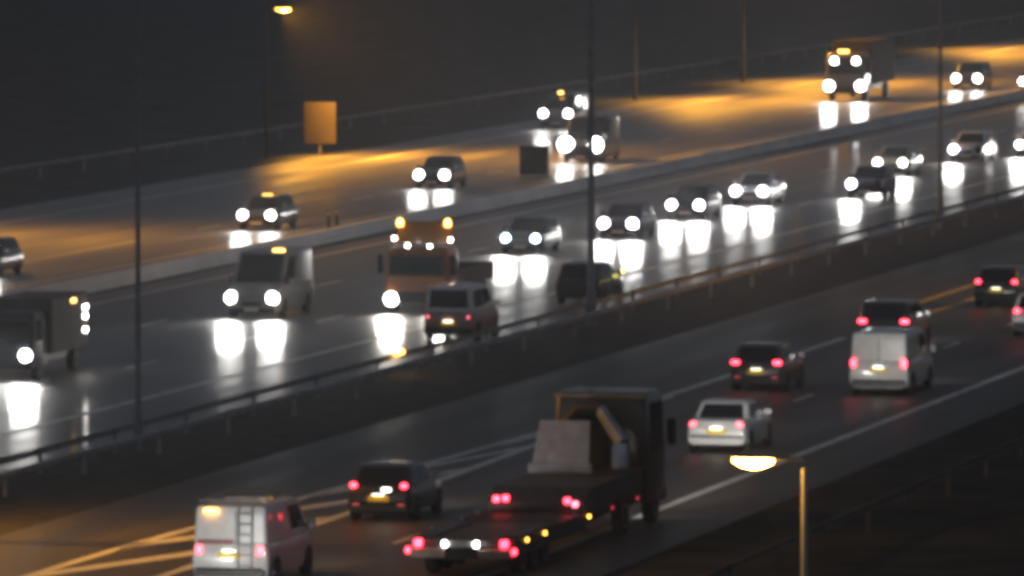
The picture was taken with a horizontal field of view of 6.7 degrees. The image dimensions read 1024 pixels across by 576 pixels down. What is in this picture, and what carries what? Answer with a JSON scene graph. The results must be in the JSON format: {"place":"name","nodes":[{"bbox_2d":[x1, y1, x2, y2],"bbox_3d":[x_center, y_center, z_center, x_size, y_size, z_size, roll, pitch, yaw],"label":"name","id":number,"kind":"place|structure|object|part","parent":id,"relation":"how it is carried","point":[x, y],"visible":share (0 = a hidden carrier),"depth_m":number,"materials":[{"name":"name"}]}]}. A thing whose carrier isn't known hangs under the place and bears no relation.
{"place":"outdoors","nodes":[
{"label":"outdoors","id":0,"kind":"place"},
{"bbox_2d":[0,0,1023,574],"bbox_3d":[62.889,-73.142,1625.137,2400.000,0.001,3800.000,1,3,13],"label":"ground","id":1,"kind":"structure","parent":0,"point":[66,78],"depth_m":616.07,"materials":[{"name":"black soil"}]},
{"bbox_2d":[263,5,291,156],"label":"street lamp","id":2,"kind":"object","parent":1,"relation":"on","point":[282,8],"visible":1,"depth_m":460.45,"materials":[{"name":"grey metal"}]},
{"bbox_2d":[304,102,335,154],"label":"sign board","id":3,"kind":"object","parent":1,"relation":"on","point":[319,123],"visible":1,"depth_m":463.15,"materials":[{"name":"metal"}]},
{"bbox_2d":[0,14,1023,176],"bbox_3d":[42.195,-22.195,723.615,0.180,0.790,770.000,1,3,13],"label":"guard rail","id":4,"kind":"object","parent":1,"relation":"on","point":[280,128],"visible":0.84,"depth_m":521.38,"materials":[{"name":"metal"}]},
{"bbox_2d":[0,88,1023,295],"bbox_3d":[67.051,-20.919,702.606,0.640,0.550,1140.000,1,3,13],"label":"concrete barrier","id":5,"kind":"object","parent":1,"relation":"on","point":[123,277],"visible":0.93,"depth_m":405.98,"materials":[{"name":"grey concrete"}]},
{"bbox_2d":[0,232,1023,575],"bbox_3d":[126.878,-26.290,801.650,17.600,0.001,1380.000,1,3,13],"label":"carriageway","id":6,"kind":"structure","parent":1,"relation":"on","point":[990,346],"depth_m":259.60,"materials":[{"name":"grey asphalt"}]},
{"bbox_2d":[193,490,315,575],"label":"panel van","id":7,"kind":"object","parent":6,"relation":"on","point":[241,535],"visible":1,"depth_m":212.53,"materials":[{"name":"paint"}]},
{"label":"side window","id":8,"kind":"part","parent":7,"relation":"part of","materials":[{"name":"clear glass"}]},
{"bbox_2d":[37,436,536,575],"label":"gore hatching","id":9,"kind":"object","parent":6,"relation":"on","point":[127,562],"visible":0.47,"depth_m":225.48,"materials":[{"name":"paint"}]},
{"bbox_2d":[348,460,442,519],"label":"car","id":10,"kind":"object","parent":6,"relation":"on","point":[411,489],"visible":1,"depth_m":231.85,"materials":[{"name":"paint"}]},
{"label":"rear window","id":11,"kind":"part","parent":10,"relation":"part of","materials":[{"name":"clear glass"}]},
{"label":"side window","id":12,"kind":"part","parent":10,"relation":"part of","materials":[{"name":"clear glass"}]},
{"bbox_2d":[23,338,846,575],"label":"gore line","id":13,"kind":"object","parent":6,"relation":"on","point":[441,479],"visible":0.58,"depth_m":246.03,"materials":[{"name":"paint"}]},
{"bbox_2d":[406,386,675,573],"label":"flatbed truck","id":14,"kind":"object","parent":6,"relation":"on","point":[599,452],"visible":1,"depth_m":227.32,"materials":[{"name":"black metal"}]},
{"bbox_2d":[649,399,663,450],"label":"side window","id":15,"kind":"structure","parent":14,"relation":"in","point":[656,411],"depth_m":231.15,"materials":[{"name":"black glass"}]},
{"bbox_2d":[393,323,1011,542],"bbox_3d":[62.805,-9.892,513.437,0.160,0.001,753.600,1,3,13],"label":"lane dash line","id":16,"kind":"object","parent":6,"relation":"on","point":[404,539],"visible":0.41,"depth_m":278.23,"materials":[{"name":"paint"}]},
{"bbox_2d":[688,398,771,450],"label":"car","id":17,"kind":"object","parent":6,"relation":"on","point":[745,423],"visible":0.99,"depth_m":256.18,"materials":[{"name":"paint"}]},
{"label":"rear window","id":18,"kind":"part","parent":17,"relation":"part of","materials":[{"name":"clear glass"}]},
{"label":"side window","id":19,"kind":"part","parent":17,"relation":"part of","materials":[{"name":"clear glass"}]},
{"bbox_2d":[481,366,1023,575],"bbox_3d":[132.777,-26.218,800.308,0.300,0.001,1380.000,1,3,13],"label":"road edge line","id":20,"kind":"object","parent":6,"relation":"on","point":[631,519],"depth_m":250.75,"materials":[{"name":"paint"}]},
{"bbox_2d":[731,342,803,389],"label":"car","id":21,"kind":"object","parent":6,"relation":"on","point":[769,363],"visible":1,"depth_m":281.83,"materials":[{"name":"paint"}]},
{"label":"rear window","id":22,"kind":"part","parent":21,"relation":"part of","materials":[{"name":"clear glass"}]},
{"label":"side window","id":23,"kind":"part","parent":21,"relation":"part of","materials":[{"name":"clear glass"}]},
{"bbox_2d":[850,327,935,393],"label":"panel van","id":24,"kind":"object","parent":6,"relation":"on","point":[891,358],"visible":1,"depth_m":279.86,"materials":[{"name":"paint"}]},
{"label":"side window","id":25,"kind":"part","parent":24,"relation":"part of","materials":[{"name":"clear glass"}]},
{"bbox_2d":[858,298,930,343],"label":"car","id":26,"kind":"object","parent":6,"relation":"on","point":[879,312],"visible":0.43,"depth_m":301.36,"materials":[{"name":"paint"}]},
{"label":"rear window","id":27,"kind":"part","parent":26,"relation":"part of","materials":[{"name":"black glass"}]},
{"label":"side window","id":28,"kind":"part","parent":26,"relation":"part of","materials":[{"name":"black glass"}]},
{"bbox_2d":[919,283,974,312],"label":"yellow gore line","id":29,"kind":"object","parent":6,"relation":"on","point":[949,292],"visible":0.2,"depth_m":331.99,"materials":[{"name":"paint"}]},
{"bbox_2d":[974,265,1023,305],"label":"car","id":30,"kind":"object","parent":6,"relation":"on","point":[999,283],"visible":0.86,"depth_m":327.25,"materials":[{"name":"paint"}]},
{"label":"rear window","id":31,"kind":"part","parent":30,"relation":"part of","materials":[{"name":"black glass"}]},
{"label":"side window","id":32,"kind":"part","parent":30,"relation":"part of","materials":[{"name":"black glass"}]},
{"bbox_2d":[1012,292,1023,334],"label":"car","id":33,"kind":"object","parent":6,"relation":"on","point":[1018,320],"visible":1,"depth_m":309.68,"materials":[{"name":"paint"}]},
{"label":"rear window","id":34,"kind":"part","parent":33,"relation":"part of","materials":[{"name":"black glass"}]},
{"bbox_2d":[0,100,1023,471],"bbox_3d":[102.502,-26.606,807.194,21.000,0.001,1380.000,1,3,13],"label":"carriageway","id":35,"kind":"structure","parent":1,"relation":"on","point":[192,336],"depth_m":342.77,"materials":[{"name":"grey asphalt"}]},
{"bbox_2d":[0,291,87,378],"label":"box van","id":36,"kind":"object","parent":35,"relation":"on","point":[39,330],"visible":1,"depth_m":288.67,"materials":[{"name":"paint"}]},
{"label":"side window","id":37,"kind":"part","parent":36,"relation":"part of","materials":[{"name":"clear glass"}]},
{"bbox_2d":[225,246,313,316],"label":"delivery van","id":38,"kind":"object","parent":35,"relation":"on","point":[270,279],"visible":1,"depth_m":321.37,"materials":[{"name":"paint"}]},
{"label":"side window","id":39,"kind":"part","parent":38,"relation":"part of","materials":[{"name":"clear glass"}]},
{"bbox_2d":[377,219,493,312],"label":"maintenance lorry","id":40,"kind":"object","parent":35,"relation":"on","point":[413,273],"visible":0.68,"depth_m":322.84,"materials":[{"name":"paint"}]},
{"bbox_2d":[424,282,499,340],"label":"people carrier","id":41,"kind":"object","parent":35,"relation":"on","point":[455,309],"visible":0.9,"depth_m":306.93,"materials":[{"name":"paint"}]},
{"bbox_2d":[429,290,467,307],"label":"rear window","id":42,"kind":"structure","parent":41,"relation":"in","point":[438,298],"depth_m":306.90,"materials":[{"name":"black glass"}]},
{"bbox_2d":[473,287,491,307],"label":"side window","id":43,"kind":"structure","parent":41,"relation":"in","point":[478,301],"depth_m":308.10,"materials":[{"name":"black glass"}]},
{"bbox_2d":[19,156,999,393],"bbox_3d":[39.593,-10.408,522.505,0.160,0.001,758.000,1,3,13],"label":"lane line","id":44,"kind":"object","parent":35,"relation":"on","point":[485,280],"visible":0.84,"depth_m":321.94,"materials":[{"name":"paint"}]},
{"bbox_2d":[0,171,1023,436],"bbox_3d":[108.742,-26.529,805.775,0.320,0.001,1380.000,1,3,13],"label":"edge line","id":45,"kind":"object","parent":35,"relation":"on","point":[422,327],"depth_m":309.63,"materials":[{"name":"paint"}]},
{"bbox_2d":[502,215,560,253],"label":"car","id":46,"kind":"object","parent":35,"relation":"on","point":[541,233],"visible":1,"depth_m":365.17,"materials":[{"name":"paint"}]},
{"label":"side window","id":47,"kind":"part","parent":46,"relation":"part of","materials":[{"name":"grey glass"}]},
{"bbox_2d":[87,106,1022,305],"bbox_3d":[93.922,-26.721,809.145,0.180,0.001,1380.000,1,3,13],"label":"edge line","id":48,"kind":"object","parent":35,"relation":"on","point":[556,205],"depth_m":410.03,"materials":[{"name":"paint"}]},
{"bbox_2d":[141,130,1004,325],"bbox_3d":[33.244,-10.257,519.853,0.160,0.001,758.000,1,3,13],"label":"second lane line","id":49,"kind":"object","parent":35,"relation":"on","point":[488,247],"visible":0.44,"depth_m":367.90,"materials":[{"name":"paint"}]},
{"bbox_2d":[556,261,623,302],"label":"car","id":50,"kind":"object","parent":35,"relation":"on","point":[571,282],"visible":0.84,"depth_m":329.37,"materials":[{"name":"paint"}]},
{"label":"rear window","id":51,"kind":"part","parent":50,"relation":"part of","materials":[{"name":"black glass"}]},
{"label":"side window","id":52,"kind":"part","parent":50,"relation":"part of","materials":[{"name":"black glass"}]},
{"bbox_2d":[599,201,655,238],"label":"car","id":53,"kind":"object","parent":35,"relation":"on","point":[638,219],"visible":1,"depth_m":377.40,"materials":[{"name":"paint"}]},
{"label":"side window","id":54,"kind":"part","parent":53,"relation":"part of","materials":[{"name":"grey glass"}]},
{"bbox_2d":[667,184,720,219],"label":"car","id":55,"kind":"object","parent":35,"relation":"on","point":[704,200],"visible":1,"depth_m":394.06,"materials":[{"name":"paint"}]},
{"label":"side window","id":56,"kind":"part","parent":55,"relation":"part of","materials":[{"name":"grey glass"}]},
{"bbox_2d":[731,172,784,204],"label":"car","id":57,"kind":"object","parent":35,"relation":"on","point":[768,187],"visible":1,"depth_m":407.71,"materials":[{"name":"paint"}]},
{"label":"side window","id":58,"kind":"part","parent":57,"relation":"part of","materials":[{"name":"grey glass"}]},
{"bbox_2d":[847,164,896,197],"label":"car","id":59,"kind":"object","parent":35,"relation":"on","point":[881,179],"visible":1,"depth_m":414.71,"materials":[{"name":"paint"}]},
{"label":"side window","id":60,"kind":"part","parent":59,"relation":"part of","materials":[{"name":"grey glass"}]},
{"bbox_2d":[874,145,921,175],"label":"car","id":61,"kind":"object","parent":35,"relation":"on","point":[907,159],"visible":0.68,"depth_m":438.81,"materials":[{"name":"paint"}]},
{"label":"side window","id":62,"kind":"part","parent":61,"relation":"part of","materials":[{"name":"grey glass"}]},
{"bbox_2d":[950,130,996,161],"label":"car","id":63,"kind":"object","parent":35,"relation":"on","point":[982,144],"visible":1,"depth_m":454.60,"materials":[{"name":"paint"}]},
{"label":"side window","id":64,"kind":"part","parent":63,"relation":"part of","materials":[{"name":"grey glass"}]},
{"bbox_2d":[1016,131,1023,156],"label":"car","id":65,"kind":"object","parent":35,"relation":"on","point":[1019,147],"visible":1,"depth_m":459.46,"materials":[{"name":"paint"}]},
{"bbox_2d":[0,38,1023,293],"bbox_3d":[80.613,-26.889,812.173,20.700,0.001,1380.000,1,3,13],"label":"carriageway","id":66,"kind":"structure","parent":1,"relation":"on","point":[172,222],"depth_m":441.51,"materials":[{"name":"grey asphalt"}]},
{"bbox_2d":[0,236,22,276],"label":"car","id":67,"kind":"object","parent":66,"relation":"on","point":[11,255],"visible":1,"depth_m":349.00,"materials":[{"name":"paint"}]},
{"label":"side window","id":68,"kind":"part","parent":67,"relation":"part of","materials":[{"name":"grey glass"}]},
{"bbox_2d":[23,241,133,262],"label":"lane line","id":69,"kind":"object","parent":66,"relation":"on","point":[78,251],"visible":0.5,"depth_m":366.31,"materials":[{"name":"paint"}]},
{"bbox_2d":[238,193,296,229],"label":"car","id":70,"kind":"object","parent":66,"relation":"on","point":[276,210],"visible":1,"depth_m":384.88,"materials":[{"name":"paint"}]},
{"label":"side window","id":71,"kind":"part","parent":70,"relation":"part of","materials":[{"name":"grey glass"}]},
{"bbox_2d":[327,210,330,227],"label":"marker post","id":72,"kind":"object","parent":66,"relation":"on","point":[328,218],"visible":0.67,"depth_m":381.69,"materials":[{"name":"black plastic"}]},
{"bbox_2d":[335,208,338,226],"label":"marker post","id":73,"kind":"object","parent":66,"relation":"on","point":[336,216],"visible":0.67,"depth_m":383.07,"materials":[{"name":"black plastic"}]},
{"bbox_2d":[414,156,466,187],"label":"car","id":74,"kind":"object","parent":66,"relation":"on","point":[449,171],"visible":1,"depth_m":424.64,"materials":[{"name":"paint"}]},
{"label":"side window","id":75,"kind":"part","parent":74,"relation":"part of","materials":[{"name":"grey glass"}]},
{"bbox_2d":[0,87,1017,290],"bbox_3d":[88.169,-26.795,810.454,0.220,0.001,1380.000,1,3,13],"label":"edge line","id":76,"kind":"object","parent":66,"relation":"on","point":[461,198],"depth_m":409.52,"materials":[{"name":"paint"}]},
{"bbox_2d":[0,46,1023,223],"bbox_3d":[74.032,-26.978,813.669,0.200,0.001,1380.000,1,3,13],"label":"shoulder line","id":77,"kind":"object","parent":66,"relation":"on","point":[438,147],"depth_m":463.05,"materials":[{"name":"paint"}]},
{"bbox_2d":[518,145,550,176],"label":"roadside cabinet","id":78,"kind":"object","parent":66,"relation":"on","point":[533,160],"visible":1,"depth_m":436.31,"materials":[{"name":"black metal"}]},
{"bbox_2d":[539,92,587,128],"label":"panel van","id":79,"kind":"object","parent":66,"relation":"on","point":[560,108],"visible":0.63,"depth_m":497.71,"materials":[{"name":"paint"}]},
{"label":"side window","id":80,"kind":"part","parent":79,"relation":"part of","materials":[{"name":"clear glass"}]},
{"bbox_2d":[558,114,620,162],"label":"delivery van","id":81,"kind":"object","parent":66,"relation":"on","point":[573,143],"visible":0.98,"depth_m":453.53,"materials":[{"name":"paint"}]},
{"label":"side window","id":82,"kind":"part","parent":81,"relation":"part of","materials":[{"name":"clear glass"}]},
{"bbox_2d":[199,74,1010,228],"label":"lane dash","id":83,"kind":"object","parent":66,"relation":"on","point":[563,159],"visible":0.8,"depth_m":456.83,"materials":[{"name":"paint"}]},
{"bbox_2d":[821,38,893,100],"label":"box lorry","id":84,"kind":"object","parent":66,"relation":"on","point":[861,66],"visible":1,"depth_m":541.87,"materials":[{"name":"paint"}]},
{"bbox_2d":[865,57,868,73],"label":"side window","id":85,"kind":"structure","parent":84,"relation":"in","point":[867,58],"depth_m":541.26,"materials":[{"name":"black glass"}]},
{"bbox_2d":[952,62,991,89],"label":"car","id":86,"kind":"object","parent":66,"relation":"on","point":[973,74],"visible":1,"depth_m":562.16,"materials":[{"name":"paint"}]},
{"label":"side window","id":87,"kind":"part","parent":86,"relation":"part of","materials":[{"name":"grey glass"}]},
{"bbox_2d":[1019,74,1023,88],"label":"car","id":88,"kind":"object","parent":66,"relation":"on","point":[1021,81],"visible":0.81,"depth_m":558.23,"materials":[{"name":"paint"}]},
{"bbox_2d":[0,198,1023,535],"bbox_3d":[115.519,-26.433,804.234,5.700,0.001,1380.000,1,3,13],"label":"median strip","id":89,"kind":"object","parent":1,"relation":"on","point":[56,492],"depth_m":286.79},
{"bbox_2d":[134,0,141,452],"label":"lamp column","id":90,"kind":"structure","parent":89,"relation":"on","point":[138,427],"depth_m":255.21,"materials":[{"name":"grey metal"}]},
{"bbox_2d":[0,194,1023,496],"bbox_3d":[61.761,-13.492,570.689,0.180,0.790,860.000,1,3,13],"label":"guard rail","id":91,"kind":"object","parent":89,"relation":"on","point":[356,378],"visible":1,"depth_m":291.18,"materials":[{"name":"metal"}]},
{"bbox_2d":[0,186,1023,473],"bbox_3d":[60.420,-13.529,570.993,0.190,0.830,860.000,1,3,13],"label":"guard rail","id":92,"kind":"object","parent":89,"relation":"on","point":[114,432],"visible":0.94,"depth_m":296.58,"materials":[{"name":"metal"}]},
{"bbox_2d":[586,0,595,326],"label":"lamp column","id":93,"kind":"structure","parent":89,"relation":"on","point":[590,301],"depth_m":315.18,"materials":[{"name":"grey metal"}]},
{"bbox_2d":[937,0,942,228],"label":"lamp column","id":94,"kind":"structure","parent":89,"relation":"on","point":[940,210],"depth_m":384.90,"materials":[{"name":"grey metal"}]},
{"bbox_2d":[633,0,636,99],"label":"street lamp","id":95,"kind":"object","parent":1,"relation":"on","point":[634,64],"visible":1,"depth_m":543.90,"materials":[{"name":"grey metal"}]},
{"bbox_2d":[603,403,1023,575],"bbox_3d":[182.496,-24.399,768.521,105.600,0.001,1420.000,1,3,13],"label":"verge","id":96,"kind":"structure","parent":1,"relation":"on","point":[972,524],"depth_m":230.17,"materials":[{"name":"black plant"}]},
{"bbox_2d":[730,449,806,575],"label":"street lamp","id":97,"kind":"object","parent":96,"relation":"on","point":[753,458],"visible":1,"depth_m":146.84,"materials":[{"name":"metal"}]},
{"bbox_2d":[702,436,1023,575],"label":"guard rail","id":98,"kind":"object","parent":96,"relation":"on","point":[729,568],"visible":1,"depth_m":228.31,"materials":[{"name":"metal"}]}
]}

